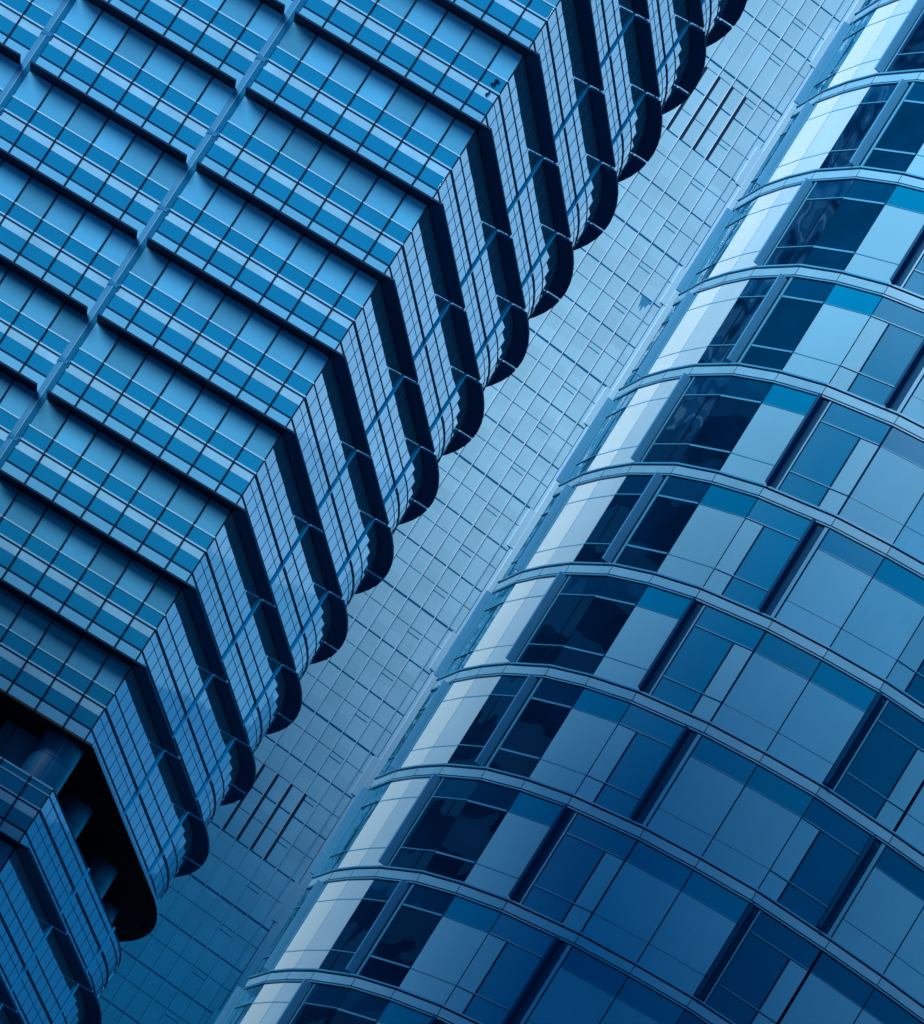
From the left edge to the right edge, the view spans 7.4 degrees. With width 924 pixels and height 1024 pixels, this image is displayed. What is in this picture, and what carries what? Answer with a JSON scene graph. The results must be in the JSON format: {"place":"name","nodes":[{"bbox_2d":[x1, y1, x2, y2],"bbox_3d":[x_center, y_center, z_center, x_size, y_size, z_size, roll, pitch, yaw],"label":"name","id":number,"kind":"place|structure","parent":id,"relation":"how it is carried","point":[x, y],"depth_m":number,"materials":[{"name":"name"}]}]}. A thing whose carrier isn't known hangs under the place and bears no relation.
{"place":"outdoors","nodes":[
{"label":"outdoors","id":0,"kind":"place"},
{"bbox_2d":[0,0,746,1023],"bbox_3d":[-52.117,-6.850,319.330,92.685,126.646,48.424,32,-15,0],"label":"fin tower","id":1,"kind":"structure","parent":0,"point":[282,282],"depth_m":304.48,"materials":[{"name":"glass"}]},
{"bbox_2d":[0,161,29,200],"bbox_3d":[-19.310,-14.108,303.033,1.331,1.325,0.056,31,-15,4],"label":"window","id":2,"kind":"structure","parent":1,"relation":"in","point":[12,180],"depth_m":303.03,"materials":[{"name":"blue glass"}]},
{"bbox_2d":[0,380,35,417],"bbox_3d":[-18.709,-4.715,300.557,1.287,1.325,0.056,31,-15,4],"label":"window","id":3,"kind":"structure","parent":1,"relation":"in","point":[16,400],"depth_m":300.52,"materials":[{"name":"blue glass"}]},
{"bbox_2d":[0,270,35,310],"bbox_3d":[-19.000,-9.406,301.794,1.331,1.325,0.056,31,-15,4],"label":"window","id":4,"kind":"structure","parent":1,"relation":"in","point":[15,290],"depth_m":301.77,"materials":[{"name":"blue glass"}]},
{"bbox_2d":[0,726,38,767],"bbox_3d":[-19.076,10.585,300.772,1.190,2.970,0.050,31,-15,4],"label":"recess window","id":5,"kind":"structure","parent":1,"relation":"in","point":[21,743],"depth_m":300.96,"materials":[{"name":"blue glass"}]},
{"bbox_2d":[4,491,46,532],"bbox_3d":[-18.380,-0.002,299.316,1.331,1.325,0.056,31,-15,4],"label":"window","id":6,"kind":"structure","parent":1,"relation":"in","point":[24,511],"depth_m":299.28,"materials":[{"name":"blue glass"}]},
{"bbox_2d":[9,603,52,644],"bbox_3d":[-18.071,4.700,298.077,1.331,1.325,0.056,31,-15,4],"label":"window","id":7,"kind":"structure","parent":1,"relation":"in","point":[30,623],"depth_m":298.04,"materials":[{"name":"blue glass"}]},
{"bbox_2d":[14,71,52,108],"bbox_3d":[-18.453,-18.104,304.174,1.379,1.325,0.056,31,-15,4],"label":"window","id":8,"kind":"structure","parent":1,"relation":"in","point":[32,90],"depth_m":304.14,"materials":[{"name":"blue glass"}]},
{"bbox_2d":[16,177,57,217],"bbox_3d":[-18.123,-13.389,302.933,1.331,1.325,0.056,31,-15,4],"label":"window","id":9,"kind":"structure","parent":1,"relation":"in","point":[36,197],"depth_m":302.88,"materials":[{"name":"blue glass"}]},
{"bbox_2d":[21,287,63,326],"bbox_3d":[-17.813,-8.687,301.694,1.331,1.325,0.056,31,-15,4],"label":"window","id":10,"kind":"structure","parent":1,"relation":"in","point":[42,307],"depth_m":301.70,"materials":[{"name":"blue glass"}]},
{"bbox_2d":[30,399,68,437],"bbox_3d":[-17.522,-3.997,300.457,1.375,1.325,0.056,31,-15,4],"label":"window","id":11,"kind":"structure","parent":1,"relation":"in","point":[50,417],"depth_m":300.45,"materials":[{"name":"blue glass"}]},
{"bbox_2d":[32,508,74,549],"bbox_3d":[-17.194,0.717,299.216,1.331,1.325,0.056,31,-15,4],"label":"window","id":12,"kind":"structure","parent":1,"relation":"in","point":[53,528],"depth_m":299.21,"materials":[{"name":"blue glass"}]},
{"bbox_2d":[38,86,79,125],"bbox_3d":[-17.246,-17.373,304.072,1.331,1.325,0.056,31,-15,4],"label":"window","id":13,"kind":"structure","parent":1,"relation":"in","point":[58,105],"depth_m":304.07,"materials":[{"name":"blue glass"}]},
{"bbox_2d":[38,620,80,661],"bbox_3d":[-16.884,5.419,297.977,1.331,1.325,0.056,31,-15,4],"label":"window","id":14,"kind":"structure","parent":1,"relation":"in","point":[58,640],"depth_m":297.97,"materials":[{"name":"blue glass"}]},
{"bbox_2d":[43,194,84,234],"bbox_3d":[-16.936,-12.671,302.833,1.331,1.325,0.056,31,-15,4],"label":"window","id":15,"kind":"structure","parent":1,"relation":"in","point":[64,214],"depth_m":302.81,"materials":[{"name":"blue glass"}]},
{"bbox_2d":[49,304,85,340],"bbox_3d":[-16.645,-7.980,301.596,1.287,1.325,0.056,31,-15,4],"label":"window","id":16,"kind":"structure","parent":1,"relation":"in","point":[67,322],"depth_m":301.55,"materials":[{"name":"blue glass"}]},
{"bbox_2d":[55,414,96,454],"bbox_3d":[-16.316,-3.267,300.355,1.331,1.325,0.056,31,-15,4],"label":"window","id":17,"kind":"structure","parent":1,"relation":"in","point":[75,434],"depth_m":300.30,"materials":[{"name":"blue glass"}]},
{"bbox_2d":[60,525,102,566],"bbox_3d":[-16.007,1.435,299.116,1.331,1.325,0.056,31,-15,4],"label":"window","id":18,"kind":"structure","parent":1,"relation":"in","point":[81,545],"depth_m":299.06,"materials":[{"name":"blue glass"}]},
{"bbox_2d":[63,0,101,33],"bbox_3d":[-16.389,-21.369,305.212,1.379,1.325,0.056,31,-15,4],"label":"window","id":19,"kind":"structure","parent":1,"relation":"in","point":[82,14],"depth_m":305.18,"materials":[{"name":"blue glass"}]},
{"bbox_2d":[65,102,106,141],"bbox_3d":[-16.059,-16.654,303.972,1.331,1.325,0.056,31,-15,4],"label":"window","id":20,"kind":"structure","parent":1,"relation":"in","point":[85,121],"depth_m":303.92,"materials":[{"name":"blue glass"}]},
{"bbox_2d":[66,637,108,678],"bbox_3d":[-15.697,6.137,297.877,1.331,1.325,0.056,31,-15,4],"label":"window","id":21,"kind":"structure","parent":1,"relation":"in","point":[87,658],"depth_m":297.82,"materials":[{"name":"blue glass"}]},
{"bbox_2d":[71,211,112,250],"bbox_3d":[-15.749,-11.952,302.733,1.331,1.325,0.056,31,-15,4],"label":"window","id":22,"kind":"structure","parent":1,"relation":"in","point":[92,231],"depth_m":302.73,"materials":[{"name":"blue glass"}]},
{"bbox_2d":[80,322,118,360],"bbox_3d":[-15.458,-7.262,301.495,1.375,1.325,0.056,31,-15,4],"label":"window","id":23,"kind":"structure","parent":1,"relation":"in","point":[100,340],"depth_m":301.48,"materials":[{"name":"blue glass"}]},
{"bbox_2d":[83,431,124,471],"bbox_3d":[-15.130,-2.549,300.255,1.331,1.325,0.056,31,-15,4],"label":"window","id":24,"kind":"structure","parent":1,"relation":"in","point":[103,451],"depth_m":300.23,"materials":[{"name":"blue glass"}]},
{"bbox_2d":[87,11,128,50],"bbox_3d":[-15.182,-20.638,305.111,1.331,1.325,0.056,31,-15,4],"label":"window","id":25,"kind":"structure","parent":1,"relation":"in","point":[107,30],"depth_m":305.11,"materials":[{"name":"blue glass"}]},
{"bbox_2d":[88,542,130,583],"bbox_3d":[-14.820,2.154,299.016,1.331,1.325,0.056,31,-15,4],"label":"window","id":26,"kind":"structure","parent":1,"relation":"in","point":[109,562],"depth_m":298.99,"materials":[{"name":"blue glass"}]},
{"bbox_2d":[94,654,130,691],"bbox_3d":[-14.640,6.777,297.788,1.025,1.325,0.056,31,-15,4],"label":"window","id":27,"kind":"structure","parent":1,"relation":"in","point":[114,670],"depth_m":297.75,"materials":[{"name":"blue glass"}]},
{"bbox_2d":[93,119,134,158],"bbox_3d":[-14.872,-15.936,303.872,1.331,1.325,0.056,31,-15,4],"label":"window","id":28,"kind":"structure","parent":1,"relation":"in","point":[113,138],"depth_m":303.84,"materials":[{"name":"blue glass"}]},
{"bbox_2d":[99,228,135,264],"bbox_3d":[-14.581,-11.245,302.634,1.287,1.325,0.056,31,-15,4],"label":"window","id":29,"kind":"structure","parent":1,"relation":"in","point":[118,244],"depth_m":302.58,"materials":[{"name":"blue glass"}]},
{"bbox_2d":[105,337,146,377],"bbox_3d":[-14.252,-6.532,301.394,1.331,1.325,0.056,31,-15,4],"label":"window","id":30,"kind":"structure","parent":1,"relation":"in","point":[125,357],"depth_m":301.33,"materials":[{"name":"blue glass"}]},
{"bbox_2d":[111,448,152,488],"bbox_3d":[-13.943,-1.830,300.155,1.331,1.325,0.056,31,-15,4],"label":"window","id":31,"kind":"structure","parent":1,"relation":"in","point":[131,468],"depth_m":300.16,"materials":[{"name":"blue glass"}]},
{"bbox_2d":[115,28,156,66],"bbox_3d":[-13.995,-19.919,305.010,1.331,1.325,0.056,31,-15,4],"label":"window","id":32,"kind":"structure","parent":1,"relation":"in","point":[135,47],"depth_m":304.96,"materials":[{"name":"blue glass"}]},
{"bbox_2d":[116,559,158,600],"bbox_3d":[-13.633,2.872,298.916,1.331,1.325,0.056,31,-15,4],"label":"window","id":33,"kind":"structure","parent":1,"relation":"in","point":[137,579],"depth_m":298.91,"materials":[{"name":"blue glass"}]},
{"bbox_2d":[121,136,162,175],"bbox_3d":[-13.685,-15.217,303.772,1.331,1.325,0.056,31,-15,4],"label":"window","id":34,"kind":"structure","parent":1,"relation":"in","point":[141,155],"depth_m":303.77,"materials":[{"name":"blue glass"}]},
{"bbox_2d":[130,246,168,284],"bbox_3d":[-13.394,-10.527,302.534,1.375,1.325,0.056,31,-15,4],"label":"window","id":35,"kind":"structure","parent":1,"relation":"in","point":[149,265],"depth_m":302.51,"materials":[{"name":"blue glass"}]},
{"bbox_2d":[133,354,174,394],"bbox_3d":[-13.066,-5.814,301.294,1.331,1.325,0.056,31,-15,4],"label":"window","id":36,"kind":"structure","parent":1,"relation":"in","point":[153,374],"depth_m":301.26,"materials":[{"name":"blue glass"}]},
{"bbox_2d":[139,465,180,505],"bbox_3d":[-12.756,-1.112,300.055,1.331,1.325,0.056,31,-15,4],"label":"window","id":37,"kind":"structure","parent":1,"relation":"in","point":[159,485],"depth_m":300.01,"materials":[{"name":"blue glass"}]},
{"bbox_2d":[144,577,180,613],"bbox_3d":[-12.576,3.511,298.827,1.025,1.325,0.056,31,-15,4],"label":"window","id":38,"kind":"structure","parent":1,"relation":"in","point":[164,592],"depth_m":298.77,"materials":[{"name":"blue glass"}]},
{"bbox_2d":[142,44,183,83],"bbox_3d":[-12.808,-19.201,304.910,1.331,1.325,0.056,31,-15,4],"label":"window","id":39,"kind":"structure","parent":1,"relation":"in","point":[162,63],"depth_m":304.88,"materials":[{"name":"blue glass"}]},
{"bbox_2d":[148,152,184,189],"bbox_3d":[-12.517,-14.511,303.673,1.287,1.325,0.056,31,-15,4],"label":"window","id":40,"kind":"structure","parent":1,"relation":"in","point":[168,168],"depth_m":303.62,"materials":[{"name":"blue glass"}]},
{"bbox_2d":[154,261,196,301],"bbox_3d":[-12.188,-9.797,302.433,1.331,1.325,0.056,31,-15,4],"label":"window","id":41,"kind":"structure","parent":1,"relation":"in","point":[175,281],"depth_m":302.44,"materials":[{"name":"blue glass"}]},
{"bbox_2d":[160,371,202,411],"bbox_3d":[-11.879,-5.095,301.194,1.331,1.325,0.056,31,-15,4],"label":"window","id":42,"kind":"structure","parent":1,"relation":"in","point":[181,391],"depth_m":301.18,"materials":[{"name":"blue glass"}]},
{"bbox_2d":[167,482,208,522],"bbox_3d":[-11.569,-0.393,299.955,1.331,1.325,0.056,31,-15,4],"label":"window","id":43,"kind":"structure","parent":1,"relation":"in","point":[187,502],"depth_m":299.94,"materials":[{"name":"blue glass"}]},
{"bbox_2d":[170,61,211,99],"bbox_3d":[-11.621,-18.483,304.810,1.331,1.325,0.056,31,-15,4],"label":"window","id":44,"kind":"structure","parent":1,"relation":"in","point":[190,80],"depth_m":304.81,"materials":[{"name":"blue glass"}]},
{"bbox_2d":[179,171,217,208],"bbox_3d":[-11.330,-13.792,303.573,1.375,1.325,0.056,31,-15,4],"label":"window","id":45,"kind":"structure","parent":1,"relation":"in","point":[198,190],"depth_m":303.55,"materials":[{"name":"blue glass"}]},
{"bbox_2d":[182,278,223,318],"bbox_3d":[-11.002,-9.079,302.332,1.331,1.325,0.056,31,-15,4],"label":"window","id":46,"kind":"structure","parent":1,"relation":"in","point":[203,298],"depth_m":302.29,"materials":[{"name":"blue glass"}]},
{"bbox_2d":[188,388,230,428],"bbox_3d":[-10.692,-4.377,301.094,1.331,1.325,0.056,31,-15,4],"label":"window","id":47,"kind":"structure","parent":1,"relation":"in","point":[209,408],"depth_m":301.04,"materials":[{"name":"blue glass"}]},
{"bbox_2d":[195,499,230,535],"bbox_3d":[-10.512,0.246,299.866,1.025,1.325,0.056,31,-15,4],"label":"window","id":48,"kind":"structure","parent":1,"relation":"in","point":[214,514],"depth_m":299.86,"materials":[{"name":"blue glass"}]},
{"bbox_2d":[197,77,233,113],"bbox_3d":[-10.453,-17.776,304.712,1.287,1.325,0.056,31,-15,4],"label":"window","id":49,"kind":"structure","parent":1,"relation":"in","point":[217,93],"depth_m":304.66,"materials":[{"name":"blue glass"}]},
{"bbox_2d":[204,186,245,225],"bbox_3d":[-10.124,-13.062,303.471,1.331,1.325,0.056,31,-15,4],"label":"window","id":50,"kind":"structure","parent":1,"relation":"in","point":[224,205],"depth_m":303.47,"materials":[{"name":"blue glass"}]},
{"bbox_2d":[210,295,251,334],"bbox_3d":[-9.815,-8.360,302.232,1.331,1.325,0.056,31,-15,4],"label":"window","id":51,"kind":"structure","parent":1,"relation":"in","point":[231,315],"depth_m":302.22,"materials":[{"name":"blue glass"}]},
{"bbox_2d":[216,405,258,445],"bbox_3d":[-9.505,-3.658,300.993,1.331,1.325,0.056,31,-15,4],"label":"window","id":52,"kind":"structure","parent":1,"relation":"in","point":[237,425],"depth_m":300.96,"materials":[{"name":"blue glass"}]},
{"bbox_2d":[229,96,266,133],"bbox_3d":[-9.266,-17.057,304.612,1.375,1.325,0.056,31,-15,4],"label":"window","id":53,"kind":"structure","parent":1,"relation":"in","point":[247,115],"depth_m":304.59,"materials":[{"name":"blue glass"}]},
{"bbox_2d":[232,202,273,242],"bbox_3d":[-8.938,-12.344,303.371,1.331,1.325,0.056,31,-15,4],"label":"window","id":54,"kind":"structure","parent":1,"relation":"in","point":[252,222],"depth_m":303.32,"materials":[{"name":"blue glass"}]},
{"bbox_2d":[238,312,279,351],"bbox_3d":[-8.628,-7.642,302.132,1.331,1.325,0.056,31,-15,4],"label":"window","id":55,"kind":"structure","parent":1,"relation":"in","point":[258,331],"depth_m":302.14,"materials":[{"name":"blue glass"}]},
{"bbox_2d":[244,422,279,458],"bbox_3d":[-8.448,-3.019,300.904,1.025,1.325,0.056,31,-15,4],"label":"window","id":56,"kind":"structure","parent":1,"relation":"in","point":[264,437],"depth_m":300.89,"materials":[{"name":"blue glass"}]},
{"bbox_2d":[247,3,282,39],"bbox_3d":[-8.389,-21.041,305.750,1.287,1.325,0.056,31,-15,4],"label":"window","id":57,"kind":"structure","parent":1,"relation":"in","point":[265,19],"depth_m":305.70,"materials":[{"name":"blue glass"}]},
{"bbox_2d":[253,111,294,149],"bbox_3d":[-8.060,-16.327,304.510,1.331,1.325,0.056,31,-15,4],"label":"window","id":58,"kind":"structure","parent":1,"relation":"in","point":[273,130],"depth_m":304.51,"materials":[{"name":"blue glass"}]},
{"bbox_2d":[259,219,300,259],"bbox_3d":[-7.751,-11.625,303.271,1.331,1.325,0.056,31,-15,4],"label":"window","id":59,"kind":"structure","parent":1,"relation":"in","point":[280,239],"depth_m":303.25,"materials":[{"name":"blue glass"}]},
{"bbox_2d":[266,328,307,368],"bbox_3d":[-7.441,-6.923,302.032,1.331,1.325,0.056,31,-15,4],"label":"window","id":60,"kind":"structure","parent":1,"relation":"in","point":[286,348],"depth_m":301.99,"materials":[{"name":"blue glass"}]},
{"bbox_2d":[277,21,315,58],"bbox_3d":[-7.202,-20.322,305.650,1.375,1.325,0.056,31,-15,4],"label":"window","id":61,"kind":"structure","parent":1,"relation":"in","point":[296,40],"depth_m":305.63,"materials":[{"name":"blue glass"}]},
{"bbox_2d":[280,127,321,166],"bbox_3d":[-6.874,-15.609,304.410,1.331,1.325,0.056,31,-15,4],"label":"window","id":62,"kind":"structure","parent":1,"relation":"in","point":[300,146],"depth_m":304.36,"materials":[{"name":"blue glass"}]},
{"bbox_2d":[287,236,328,275],"bbox_3d":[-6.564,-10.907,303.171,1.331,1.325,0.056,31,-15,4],"label":"window","id":63,"kind":"structure","parent":1,"relation":"in","point":[307,255],"depth_m":303.18,"materials":[{"name":"blue glass"}]},
{"bbox_2d":[294,345,328,381],"bbox_3d":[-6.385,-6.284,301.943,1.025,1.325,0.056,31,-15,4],"label":"window","id":64,"kind":"structure","parent":1,"relation":"in","point":[312,361],"depth_m":301.92,"materials":[{"name":"blue glass"}]},
{"bbox_2d":[302,36,343,75],"bbox_3d":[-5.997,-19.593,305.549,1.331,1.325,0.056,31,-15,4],"label":"window","id":65,"kind":"structure","parent":1,"relation":"in","point":[321,55],"depth_m":305.55,"materials":[{"name":"blue glass"}]},
{"bbox_2d":[308,144,349,183],"bbox_3d":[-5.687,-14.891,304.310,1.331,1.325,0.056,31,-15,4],"label":"window","id":66,"kind":"structure","parent":1,"relation":"in","point":[328,163],"depth_m":304.29,"materials":[{"name":"blue glass"}]},
{"bbox_2d":[315,253,356,292],"bbox_3d":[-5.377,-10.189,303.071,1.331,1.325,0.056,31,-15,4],"label":"window","id":67,"kind":"structure","parent":1,"relation":"in","point":[335,272],"depth_m":303.03,"materials":[{"name":"blue glass"}]},
{"bbox_2d":[329,53,370,91],"bbox_3d":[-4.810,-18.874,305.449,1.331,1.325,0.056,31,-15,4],"label":"window","id":68,"kind":"structure","parent":1,"relation":"in","point":[349,71],"depth_m":305.41,"materials":[{"name":"blue glass"}]},
{"bbox_2d":[336,160,377,199],"bbox_3d":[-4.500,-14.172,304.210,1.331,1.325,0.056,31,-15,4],"label":"window","id":69,"kind":"structure","parent":1,"relation":"in","point":[356,180],"depth_m":304.21,"materials":[{"name":"blue glass"}]},
{"bbox_2d":[343,269,377,305],"bbox_3d":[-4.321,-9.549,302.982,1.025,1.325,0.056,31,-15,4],"label":"window","id":70,"kind":"structure","parent":1,"relation":"in","point":[361,285],"depth_m":302.95,"materials":[{"name":"blue glass"}]},
{"bbox_2d":[357,69,398,108],"bbox_3d":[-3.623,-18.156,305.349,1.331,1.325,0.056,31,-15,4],"label":"window","id":71,"kind":"structure","parent":1,"relation":"in","point":[377,88],"depth_m":305.33,"materials":[{"name":"blue glass"}]},
{"bbox_2d":[363,177,404,216],"bbox_3d":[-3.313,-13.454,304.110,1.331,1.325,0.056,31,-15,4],"label":"window","id":72,"kind":"structure","parent":1,"relation":"in","point":[384,196],"depth_m":304.07,"materials":[{"name":"blue glass"}]},
{"bbox_2d":[385,86,425,125],"bbox_3d":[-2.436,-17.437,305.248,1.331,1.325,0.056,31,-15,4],"label":"window","id":73,"kind":"structure","parent":1,"relation":"in","point":[404,105],"depth_m":305.26,"materials":[{"name":"blue glass"}]},
{"bbox_2d":[391,194,426,229],"bbox_3d":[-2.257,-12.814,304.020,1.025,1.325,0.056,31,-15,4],"label":"window","id":74,"kind":"structure","parent":1,"relation":"in","point":[410,209],"depth_m":303.99,"materials":[{"name":"blue glass"}]},
{"bbox_2d":[405,0,446,33],"bbox_3d":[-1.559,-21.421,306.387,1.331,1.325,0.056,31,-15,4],"label":"window","id":75,"kind":"structure","parent":1,"relation":"in","point":[426,15],"depth_m":306.38,"materials":[{"name":"blue glass"}]},
{"bbox_2d":[412,102,453,141],"bbox_3d":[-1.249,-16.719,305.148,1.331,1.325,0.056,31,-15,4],"label":"window","id":76,"kind":"structure","parent":1,"relation":"in","point":[433,122],"depth_m":305.11,"materials":[{"name":"blue glass"}]},
{"bbox_2d":[432,11,473,50],"bbox_3d":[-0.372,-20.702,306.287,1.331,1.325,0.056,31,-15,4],"label":"window","id":77,"kind":"structure","parent":1,"relation":"in","point":[452,30],"depth_m":306.23,"materials":[{"name":"blue glass"}]},
{"bbox_2d":[440,119,474,154],"bbox_3d":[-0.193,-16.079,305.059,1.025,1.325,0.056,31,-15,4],"label":"window","id":78,"kind":"structure","parent":1,"relation":"in","point":[458,135],"depth_m":305.03,"materials":[{"name":"blue glass"}]},
{"bbox_2d":[460,28,501,66],"bbox_3d":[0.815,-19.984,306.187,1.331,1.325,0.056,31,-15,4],"label":"window","id":79,"kind":"structure","parent":1,"relation":"in","point":[480,47],"depth_m":306.15,"materials":[{"name":"blue glass"}]},
{"bbox_2d":[488,44,522,79],"bbox_3d":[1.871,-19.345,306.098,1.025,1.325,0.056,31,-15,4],"label":"window","id":80,"kind":"structure","parent":1,"relation":"in","point":[506,60],"depth_m":306.08,"materials":[{"name":"blue glass"}]},
{"bbox_2d":[98,0,865,1023],"bbox_3d":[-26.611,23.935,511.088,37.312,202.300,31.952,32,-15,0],"label":"clad tower","id":81,"kind":"structure","parent":0,"point":[204,946],"depth_m":510.45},
{"bbox_2d":[214,0,923,1023],"bbox_3d":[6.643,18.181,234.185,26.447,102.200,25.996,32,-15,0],"label":"round tower","id":82,"kind":"structure","parent":0,"point":[656,756],"depth_m":226.83,"materials":[{"name":"glass"}]},
{"bbox_2d":[288,984,349,1023],"bbox_3d":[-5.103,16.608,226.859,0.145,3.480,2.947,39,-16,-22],"label":"window","id":83,"kind":"structure","parent":82,"relation":"in","point":[320,1003],"depth_m":227.07,"materials":[{"name":"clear glass"}]},
{"bbox_2d":[318,783,390,873],"bbox_3d":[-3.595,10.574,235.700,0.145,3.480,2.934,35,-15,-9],"label":"window","id":84,"kind":"structure","parent":82,"relation":"in","point":[374,796],"depth_m":235.60,"materials":[{"name":"glass"}]},
{"bbox_2d":[319,880,414,974],"bbox_3d":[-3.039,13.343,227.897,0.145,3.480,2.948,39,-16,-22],"label":"window","id":85,"kind":"structure","parent":82,"relation":"in","point":[339,956],"depth_m":228.24,"materials":[{"name":"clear glass"}]},
{"bbox_2d":[387,778,478,869],"bbox_3d":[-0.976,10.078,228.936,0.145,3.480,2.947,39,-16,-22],"label":"window","id":86,"kind":"structure","parent":82,"relation":"in","point":[449,797],"depth_m":228.79,"materials":[{"name":"blue glass"}]},
{"bbox_2d":[443,584,515,675],"bbox_3d":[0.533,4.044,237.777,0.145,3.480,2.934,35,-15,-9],"label":"window","id":87,"kind":"structure","parent":82,"relation":"in","point":[498,599],"depth_m":237.68,"materials":[{"name":"glass"}]},
{"bbox_2d":[448,676,543,766],"bbox_3d":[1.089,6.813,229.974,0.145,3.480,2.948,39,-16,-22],"label":"window","id":88,"kind":"structure","parent":82,"relation":"in","point":[467,751],"depth_m":230.31,"materials":[{"name":"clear glass"}]},
{"bbox_2d":[445,914,572,1023],"bbox_3d":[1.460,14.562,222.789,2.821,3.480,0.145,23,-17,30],"label":"window","id":89,"kind":"structure","parent":82,"relation":"in","point":[512,950],"depth_m":222.84,"materials":[{"name":"blue glass"}]},
{"bbox_2d":[514,576,606,664],"bbox_3d":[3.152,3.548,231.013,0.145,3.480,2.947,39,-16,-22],"label":"window","id":90,"kind":"structure","parent":82,"relation":"in","point":[576,594],"depth_m":230.87,"materials":[{"name":"blue glass"}]},
{"bbox_2d":[510,811,636,931],"bbox_3d":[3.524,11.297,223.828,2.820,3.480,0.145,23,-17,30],"label":"window","id":91,"kind":"structure","parent":82,"relation":"in","point":[584,856],"depth_m":223.77,"materials":[{"name":"blue glass"}]},
{"bbox_2d":[565,390,636,480],"bbox_3d":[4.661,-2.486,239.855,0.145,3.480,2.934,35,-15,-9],"label":"window","id":92,"kind":"structure","parent":82,"relation":"in","point":[619,406],"depth_m":239.72,"materials":[{"name":"glass"}]},
{"bbox_2d":[574,476,669,562],"bbox_3d":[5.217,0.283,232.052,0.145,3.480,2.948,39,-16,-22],"label":"window","id":93,"kind":"structure","parent":82,"relation":"in","point":[631,489],"depth_m":232.40,"materials":[{"name":"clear glass"}]},
{"bbox_2d":[575,704,701,826],"bbox_3d":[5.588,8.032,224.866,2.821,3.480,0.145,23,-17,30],"label":"window","id":94,"kind":"structure","parent":82,"relation":"in","point":[642,740],"depth_m":224.92,"materials":[{"name":"blue glass"}]},
{"bbox_2d":[639,377,731,462],"bbox_3d":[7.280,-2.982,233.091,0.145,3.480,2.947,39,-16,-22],"label":"window","id":95,"kind":"structure","parent":82,"relation":"in","point":[699,397],"depth_m":232.96,"materials":[{"name":"blue glass"}]},
{"bbox_2d":[643,603,764,721],"bbox_3d":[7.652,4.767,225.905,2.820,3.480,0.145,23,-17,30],"label":"window","id":96,"kind":"structure","parent":82,"relation":"in","point":[712,649],"depth_m":225.85,"materials":[{"name":"blue glass"}]},
{"bbox_2d":[685,198,757,289],"bbox_3d":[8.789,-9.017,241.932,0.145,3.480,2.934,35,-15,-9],"label":"window","id":97,"kind":"structure","parent":82,"relation":"in","point":[738,217],"depth_m":241.83,"materials":[{"name":"glass"}]},
{"bbox_2d":[698,278,793,362],"bbox_3d":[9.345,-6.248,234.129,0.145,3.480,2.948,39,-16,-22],"label":"window","id":98,"kind":"structure","parent":82,"relation":"in","point":[755,291],"depth_m":234.45,"materials":[{"name":"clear glass"}]},
{"bbox_2d":[695,905,821,1023],"bbox_3d":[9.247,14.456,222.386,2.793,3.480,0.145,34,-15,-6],"label":"window","id":99,"kind":"structure","parent":82,"relation":"in","point":[765,963],"depth_m":222.41,"materials":[{"name":"blue glass"}]},
{"bbox_2d":[704,499,829,617],"bbox_3d":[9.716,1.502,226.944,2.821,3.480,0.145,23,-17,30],"label":"window","id":100,"kind":"structure","parent":82,"relation":"in","point":[769,534],"depth_m":226.96,"materials":[{"name":"blue glass"}]},
{"bbox_2d":[763,180,854,264],"bbox_3d":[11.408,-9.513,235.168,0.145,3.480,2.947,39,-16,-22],"label":"window","id":101,"kind":"structure","parent":82,"relation":"in","point":[822,200],"depth_m":235.02,"materials":[{"name":"blue glass"}]},
{"bbox_2d":[759,798,885,936],"bbox_3d":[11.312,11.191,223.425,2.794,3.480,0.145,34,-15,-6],"label":"window","id":102,"kind":"structure","parent":82,"relation":"in","point":[824,846],"depth_m":223.38,"materials":[{"name":"blue glass"}]},
{"bbox_2d":[770,400,890,514],"bbox_3d":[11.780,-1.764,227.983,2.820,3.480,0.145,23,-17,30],"label":"window","id":103,"kind":"structure","parent":82,"relation":"in","point":[837,446],"depth_m":227.90,"materials":[{"name":"blue glass"}]},
{"bbox_2d":[803,10,875,101],"bbox_3d":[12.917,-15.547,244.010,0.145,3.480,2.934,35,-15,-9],"label":"window","id":104,"kind":"structure","parent":82,"relation":"in","point":[856,29],"depth_m":243.91,"materials":[{"name":"glass"}]},
{"bbox_2d":[819,82,914,168],"bbox_3d":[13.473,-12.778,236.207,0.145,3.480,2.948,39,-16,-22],"label":"window","id":105,"kind":"structure","parent":82,"relation":"in","point":[867,111],"depth_m":236.52,"materials":[{"name":"blue glass"}]},
{"bbox_2d":[824,693,923,831],"bbox_3d":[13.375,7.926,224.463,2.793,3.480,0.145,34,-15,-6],"label":"window","id":106,"kind":"structure","parent":82,"relation":"in","point":[882,770],"depth_m":224.42,"materials":[{"name":"blue glass"}]},
{"bbox_2d":[829,297,923,412],"bbox_3d":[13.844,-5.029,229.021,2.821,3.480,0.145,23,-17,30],"label":"window","id":107,"kind":"structure","parent":82,"relation":"in","point":[894,332],"depth_m":229.13,"materials":[{"name":"blue glass"}]},
{"bbox_2d":[883,7,923,71],"bbox_3d":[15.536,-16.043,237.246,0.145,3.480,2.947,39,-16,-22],"label":"window","id":108,"kind":"structure","parent":82,"relation":"in","point":[909,55],"depth_m":237.44,"materials":[{"name":"blue glass"}]},
{"bbox_2d":[886,618,923,703],"bbox_3d":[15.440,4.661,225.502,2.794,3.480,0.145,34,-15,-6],"label":"window","id":109,"kind":"structure","parent":82,"relation":"in","point":[907,674],"depth_m":225.14,"materials":[{"name":"blue glass"}]},
{"bbox_2d":[891,239,923,295],"bbox_3d":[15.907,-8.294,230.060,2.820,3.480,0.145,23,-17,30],"label":"window","id":110,"kind":"structure","parent":82,"relation":"in","point":[911,279],"depth_m":230.19,"materials":[{"name":"blue glass"}]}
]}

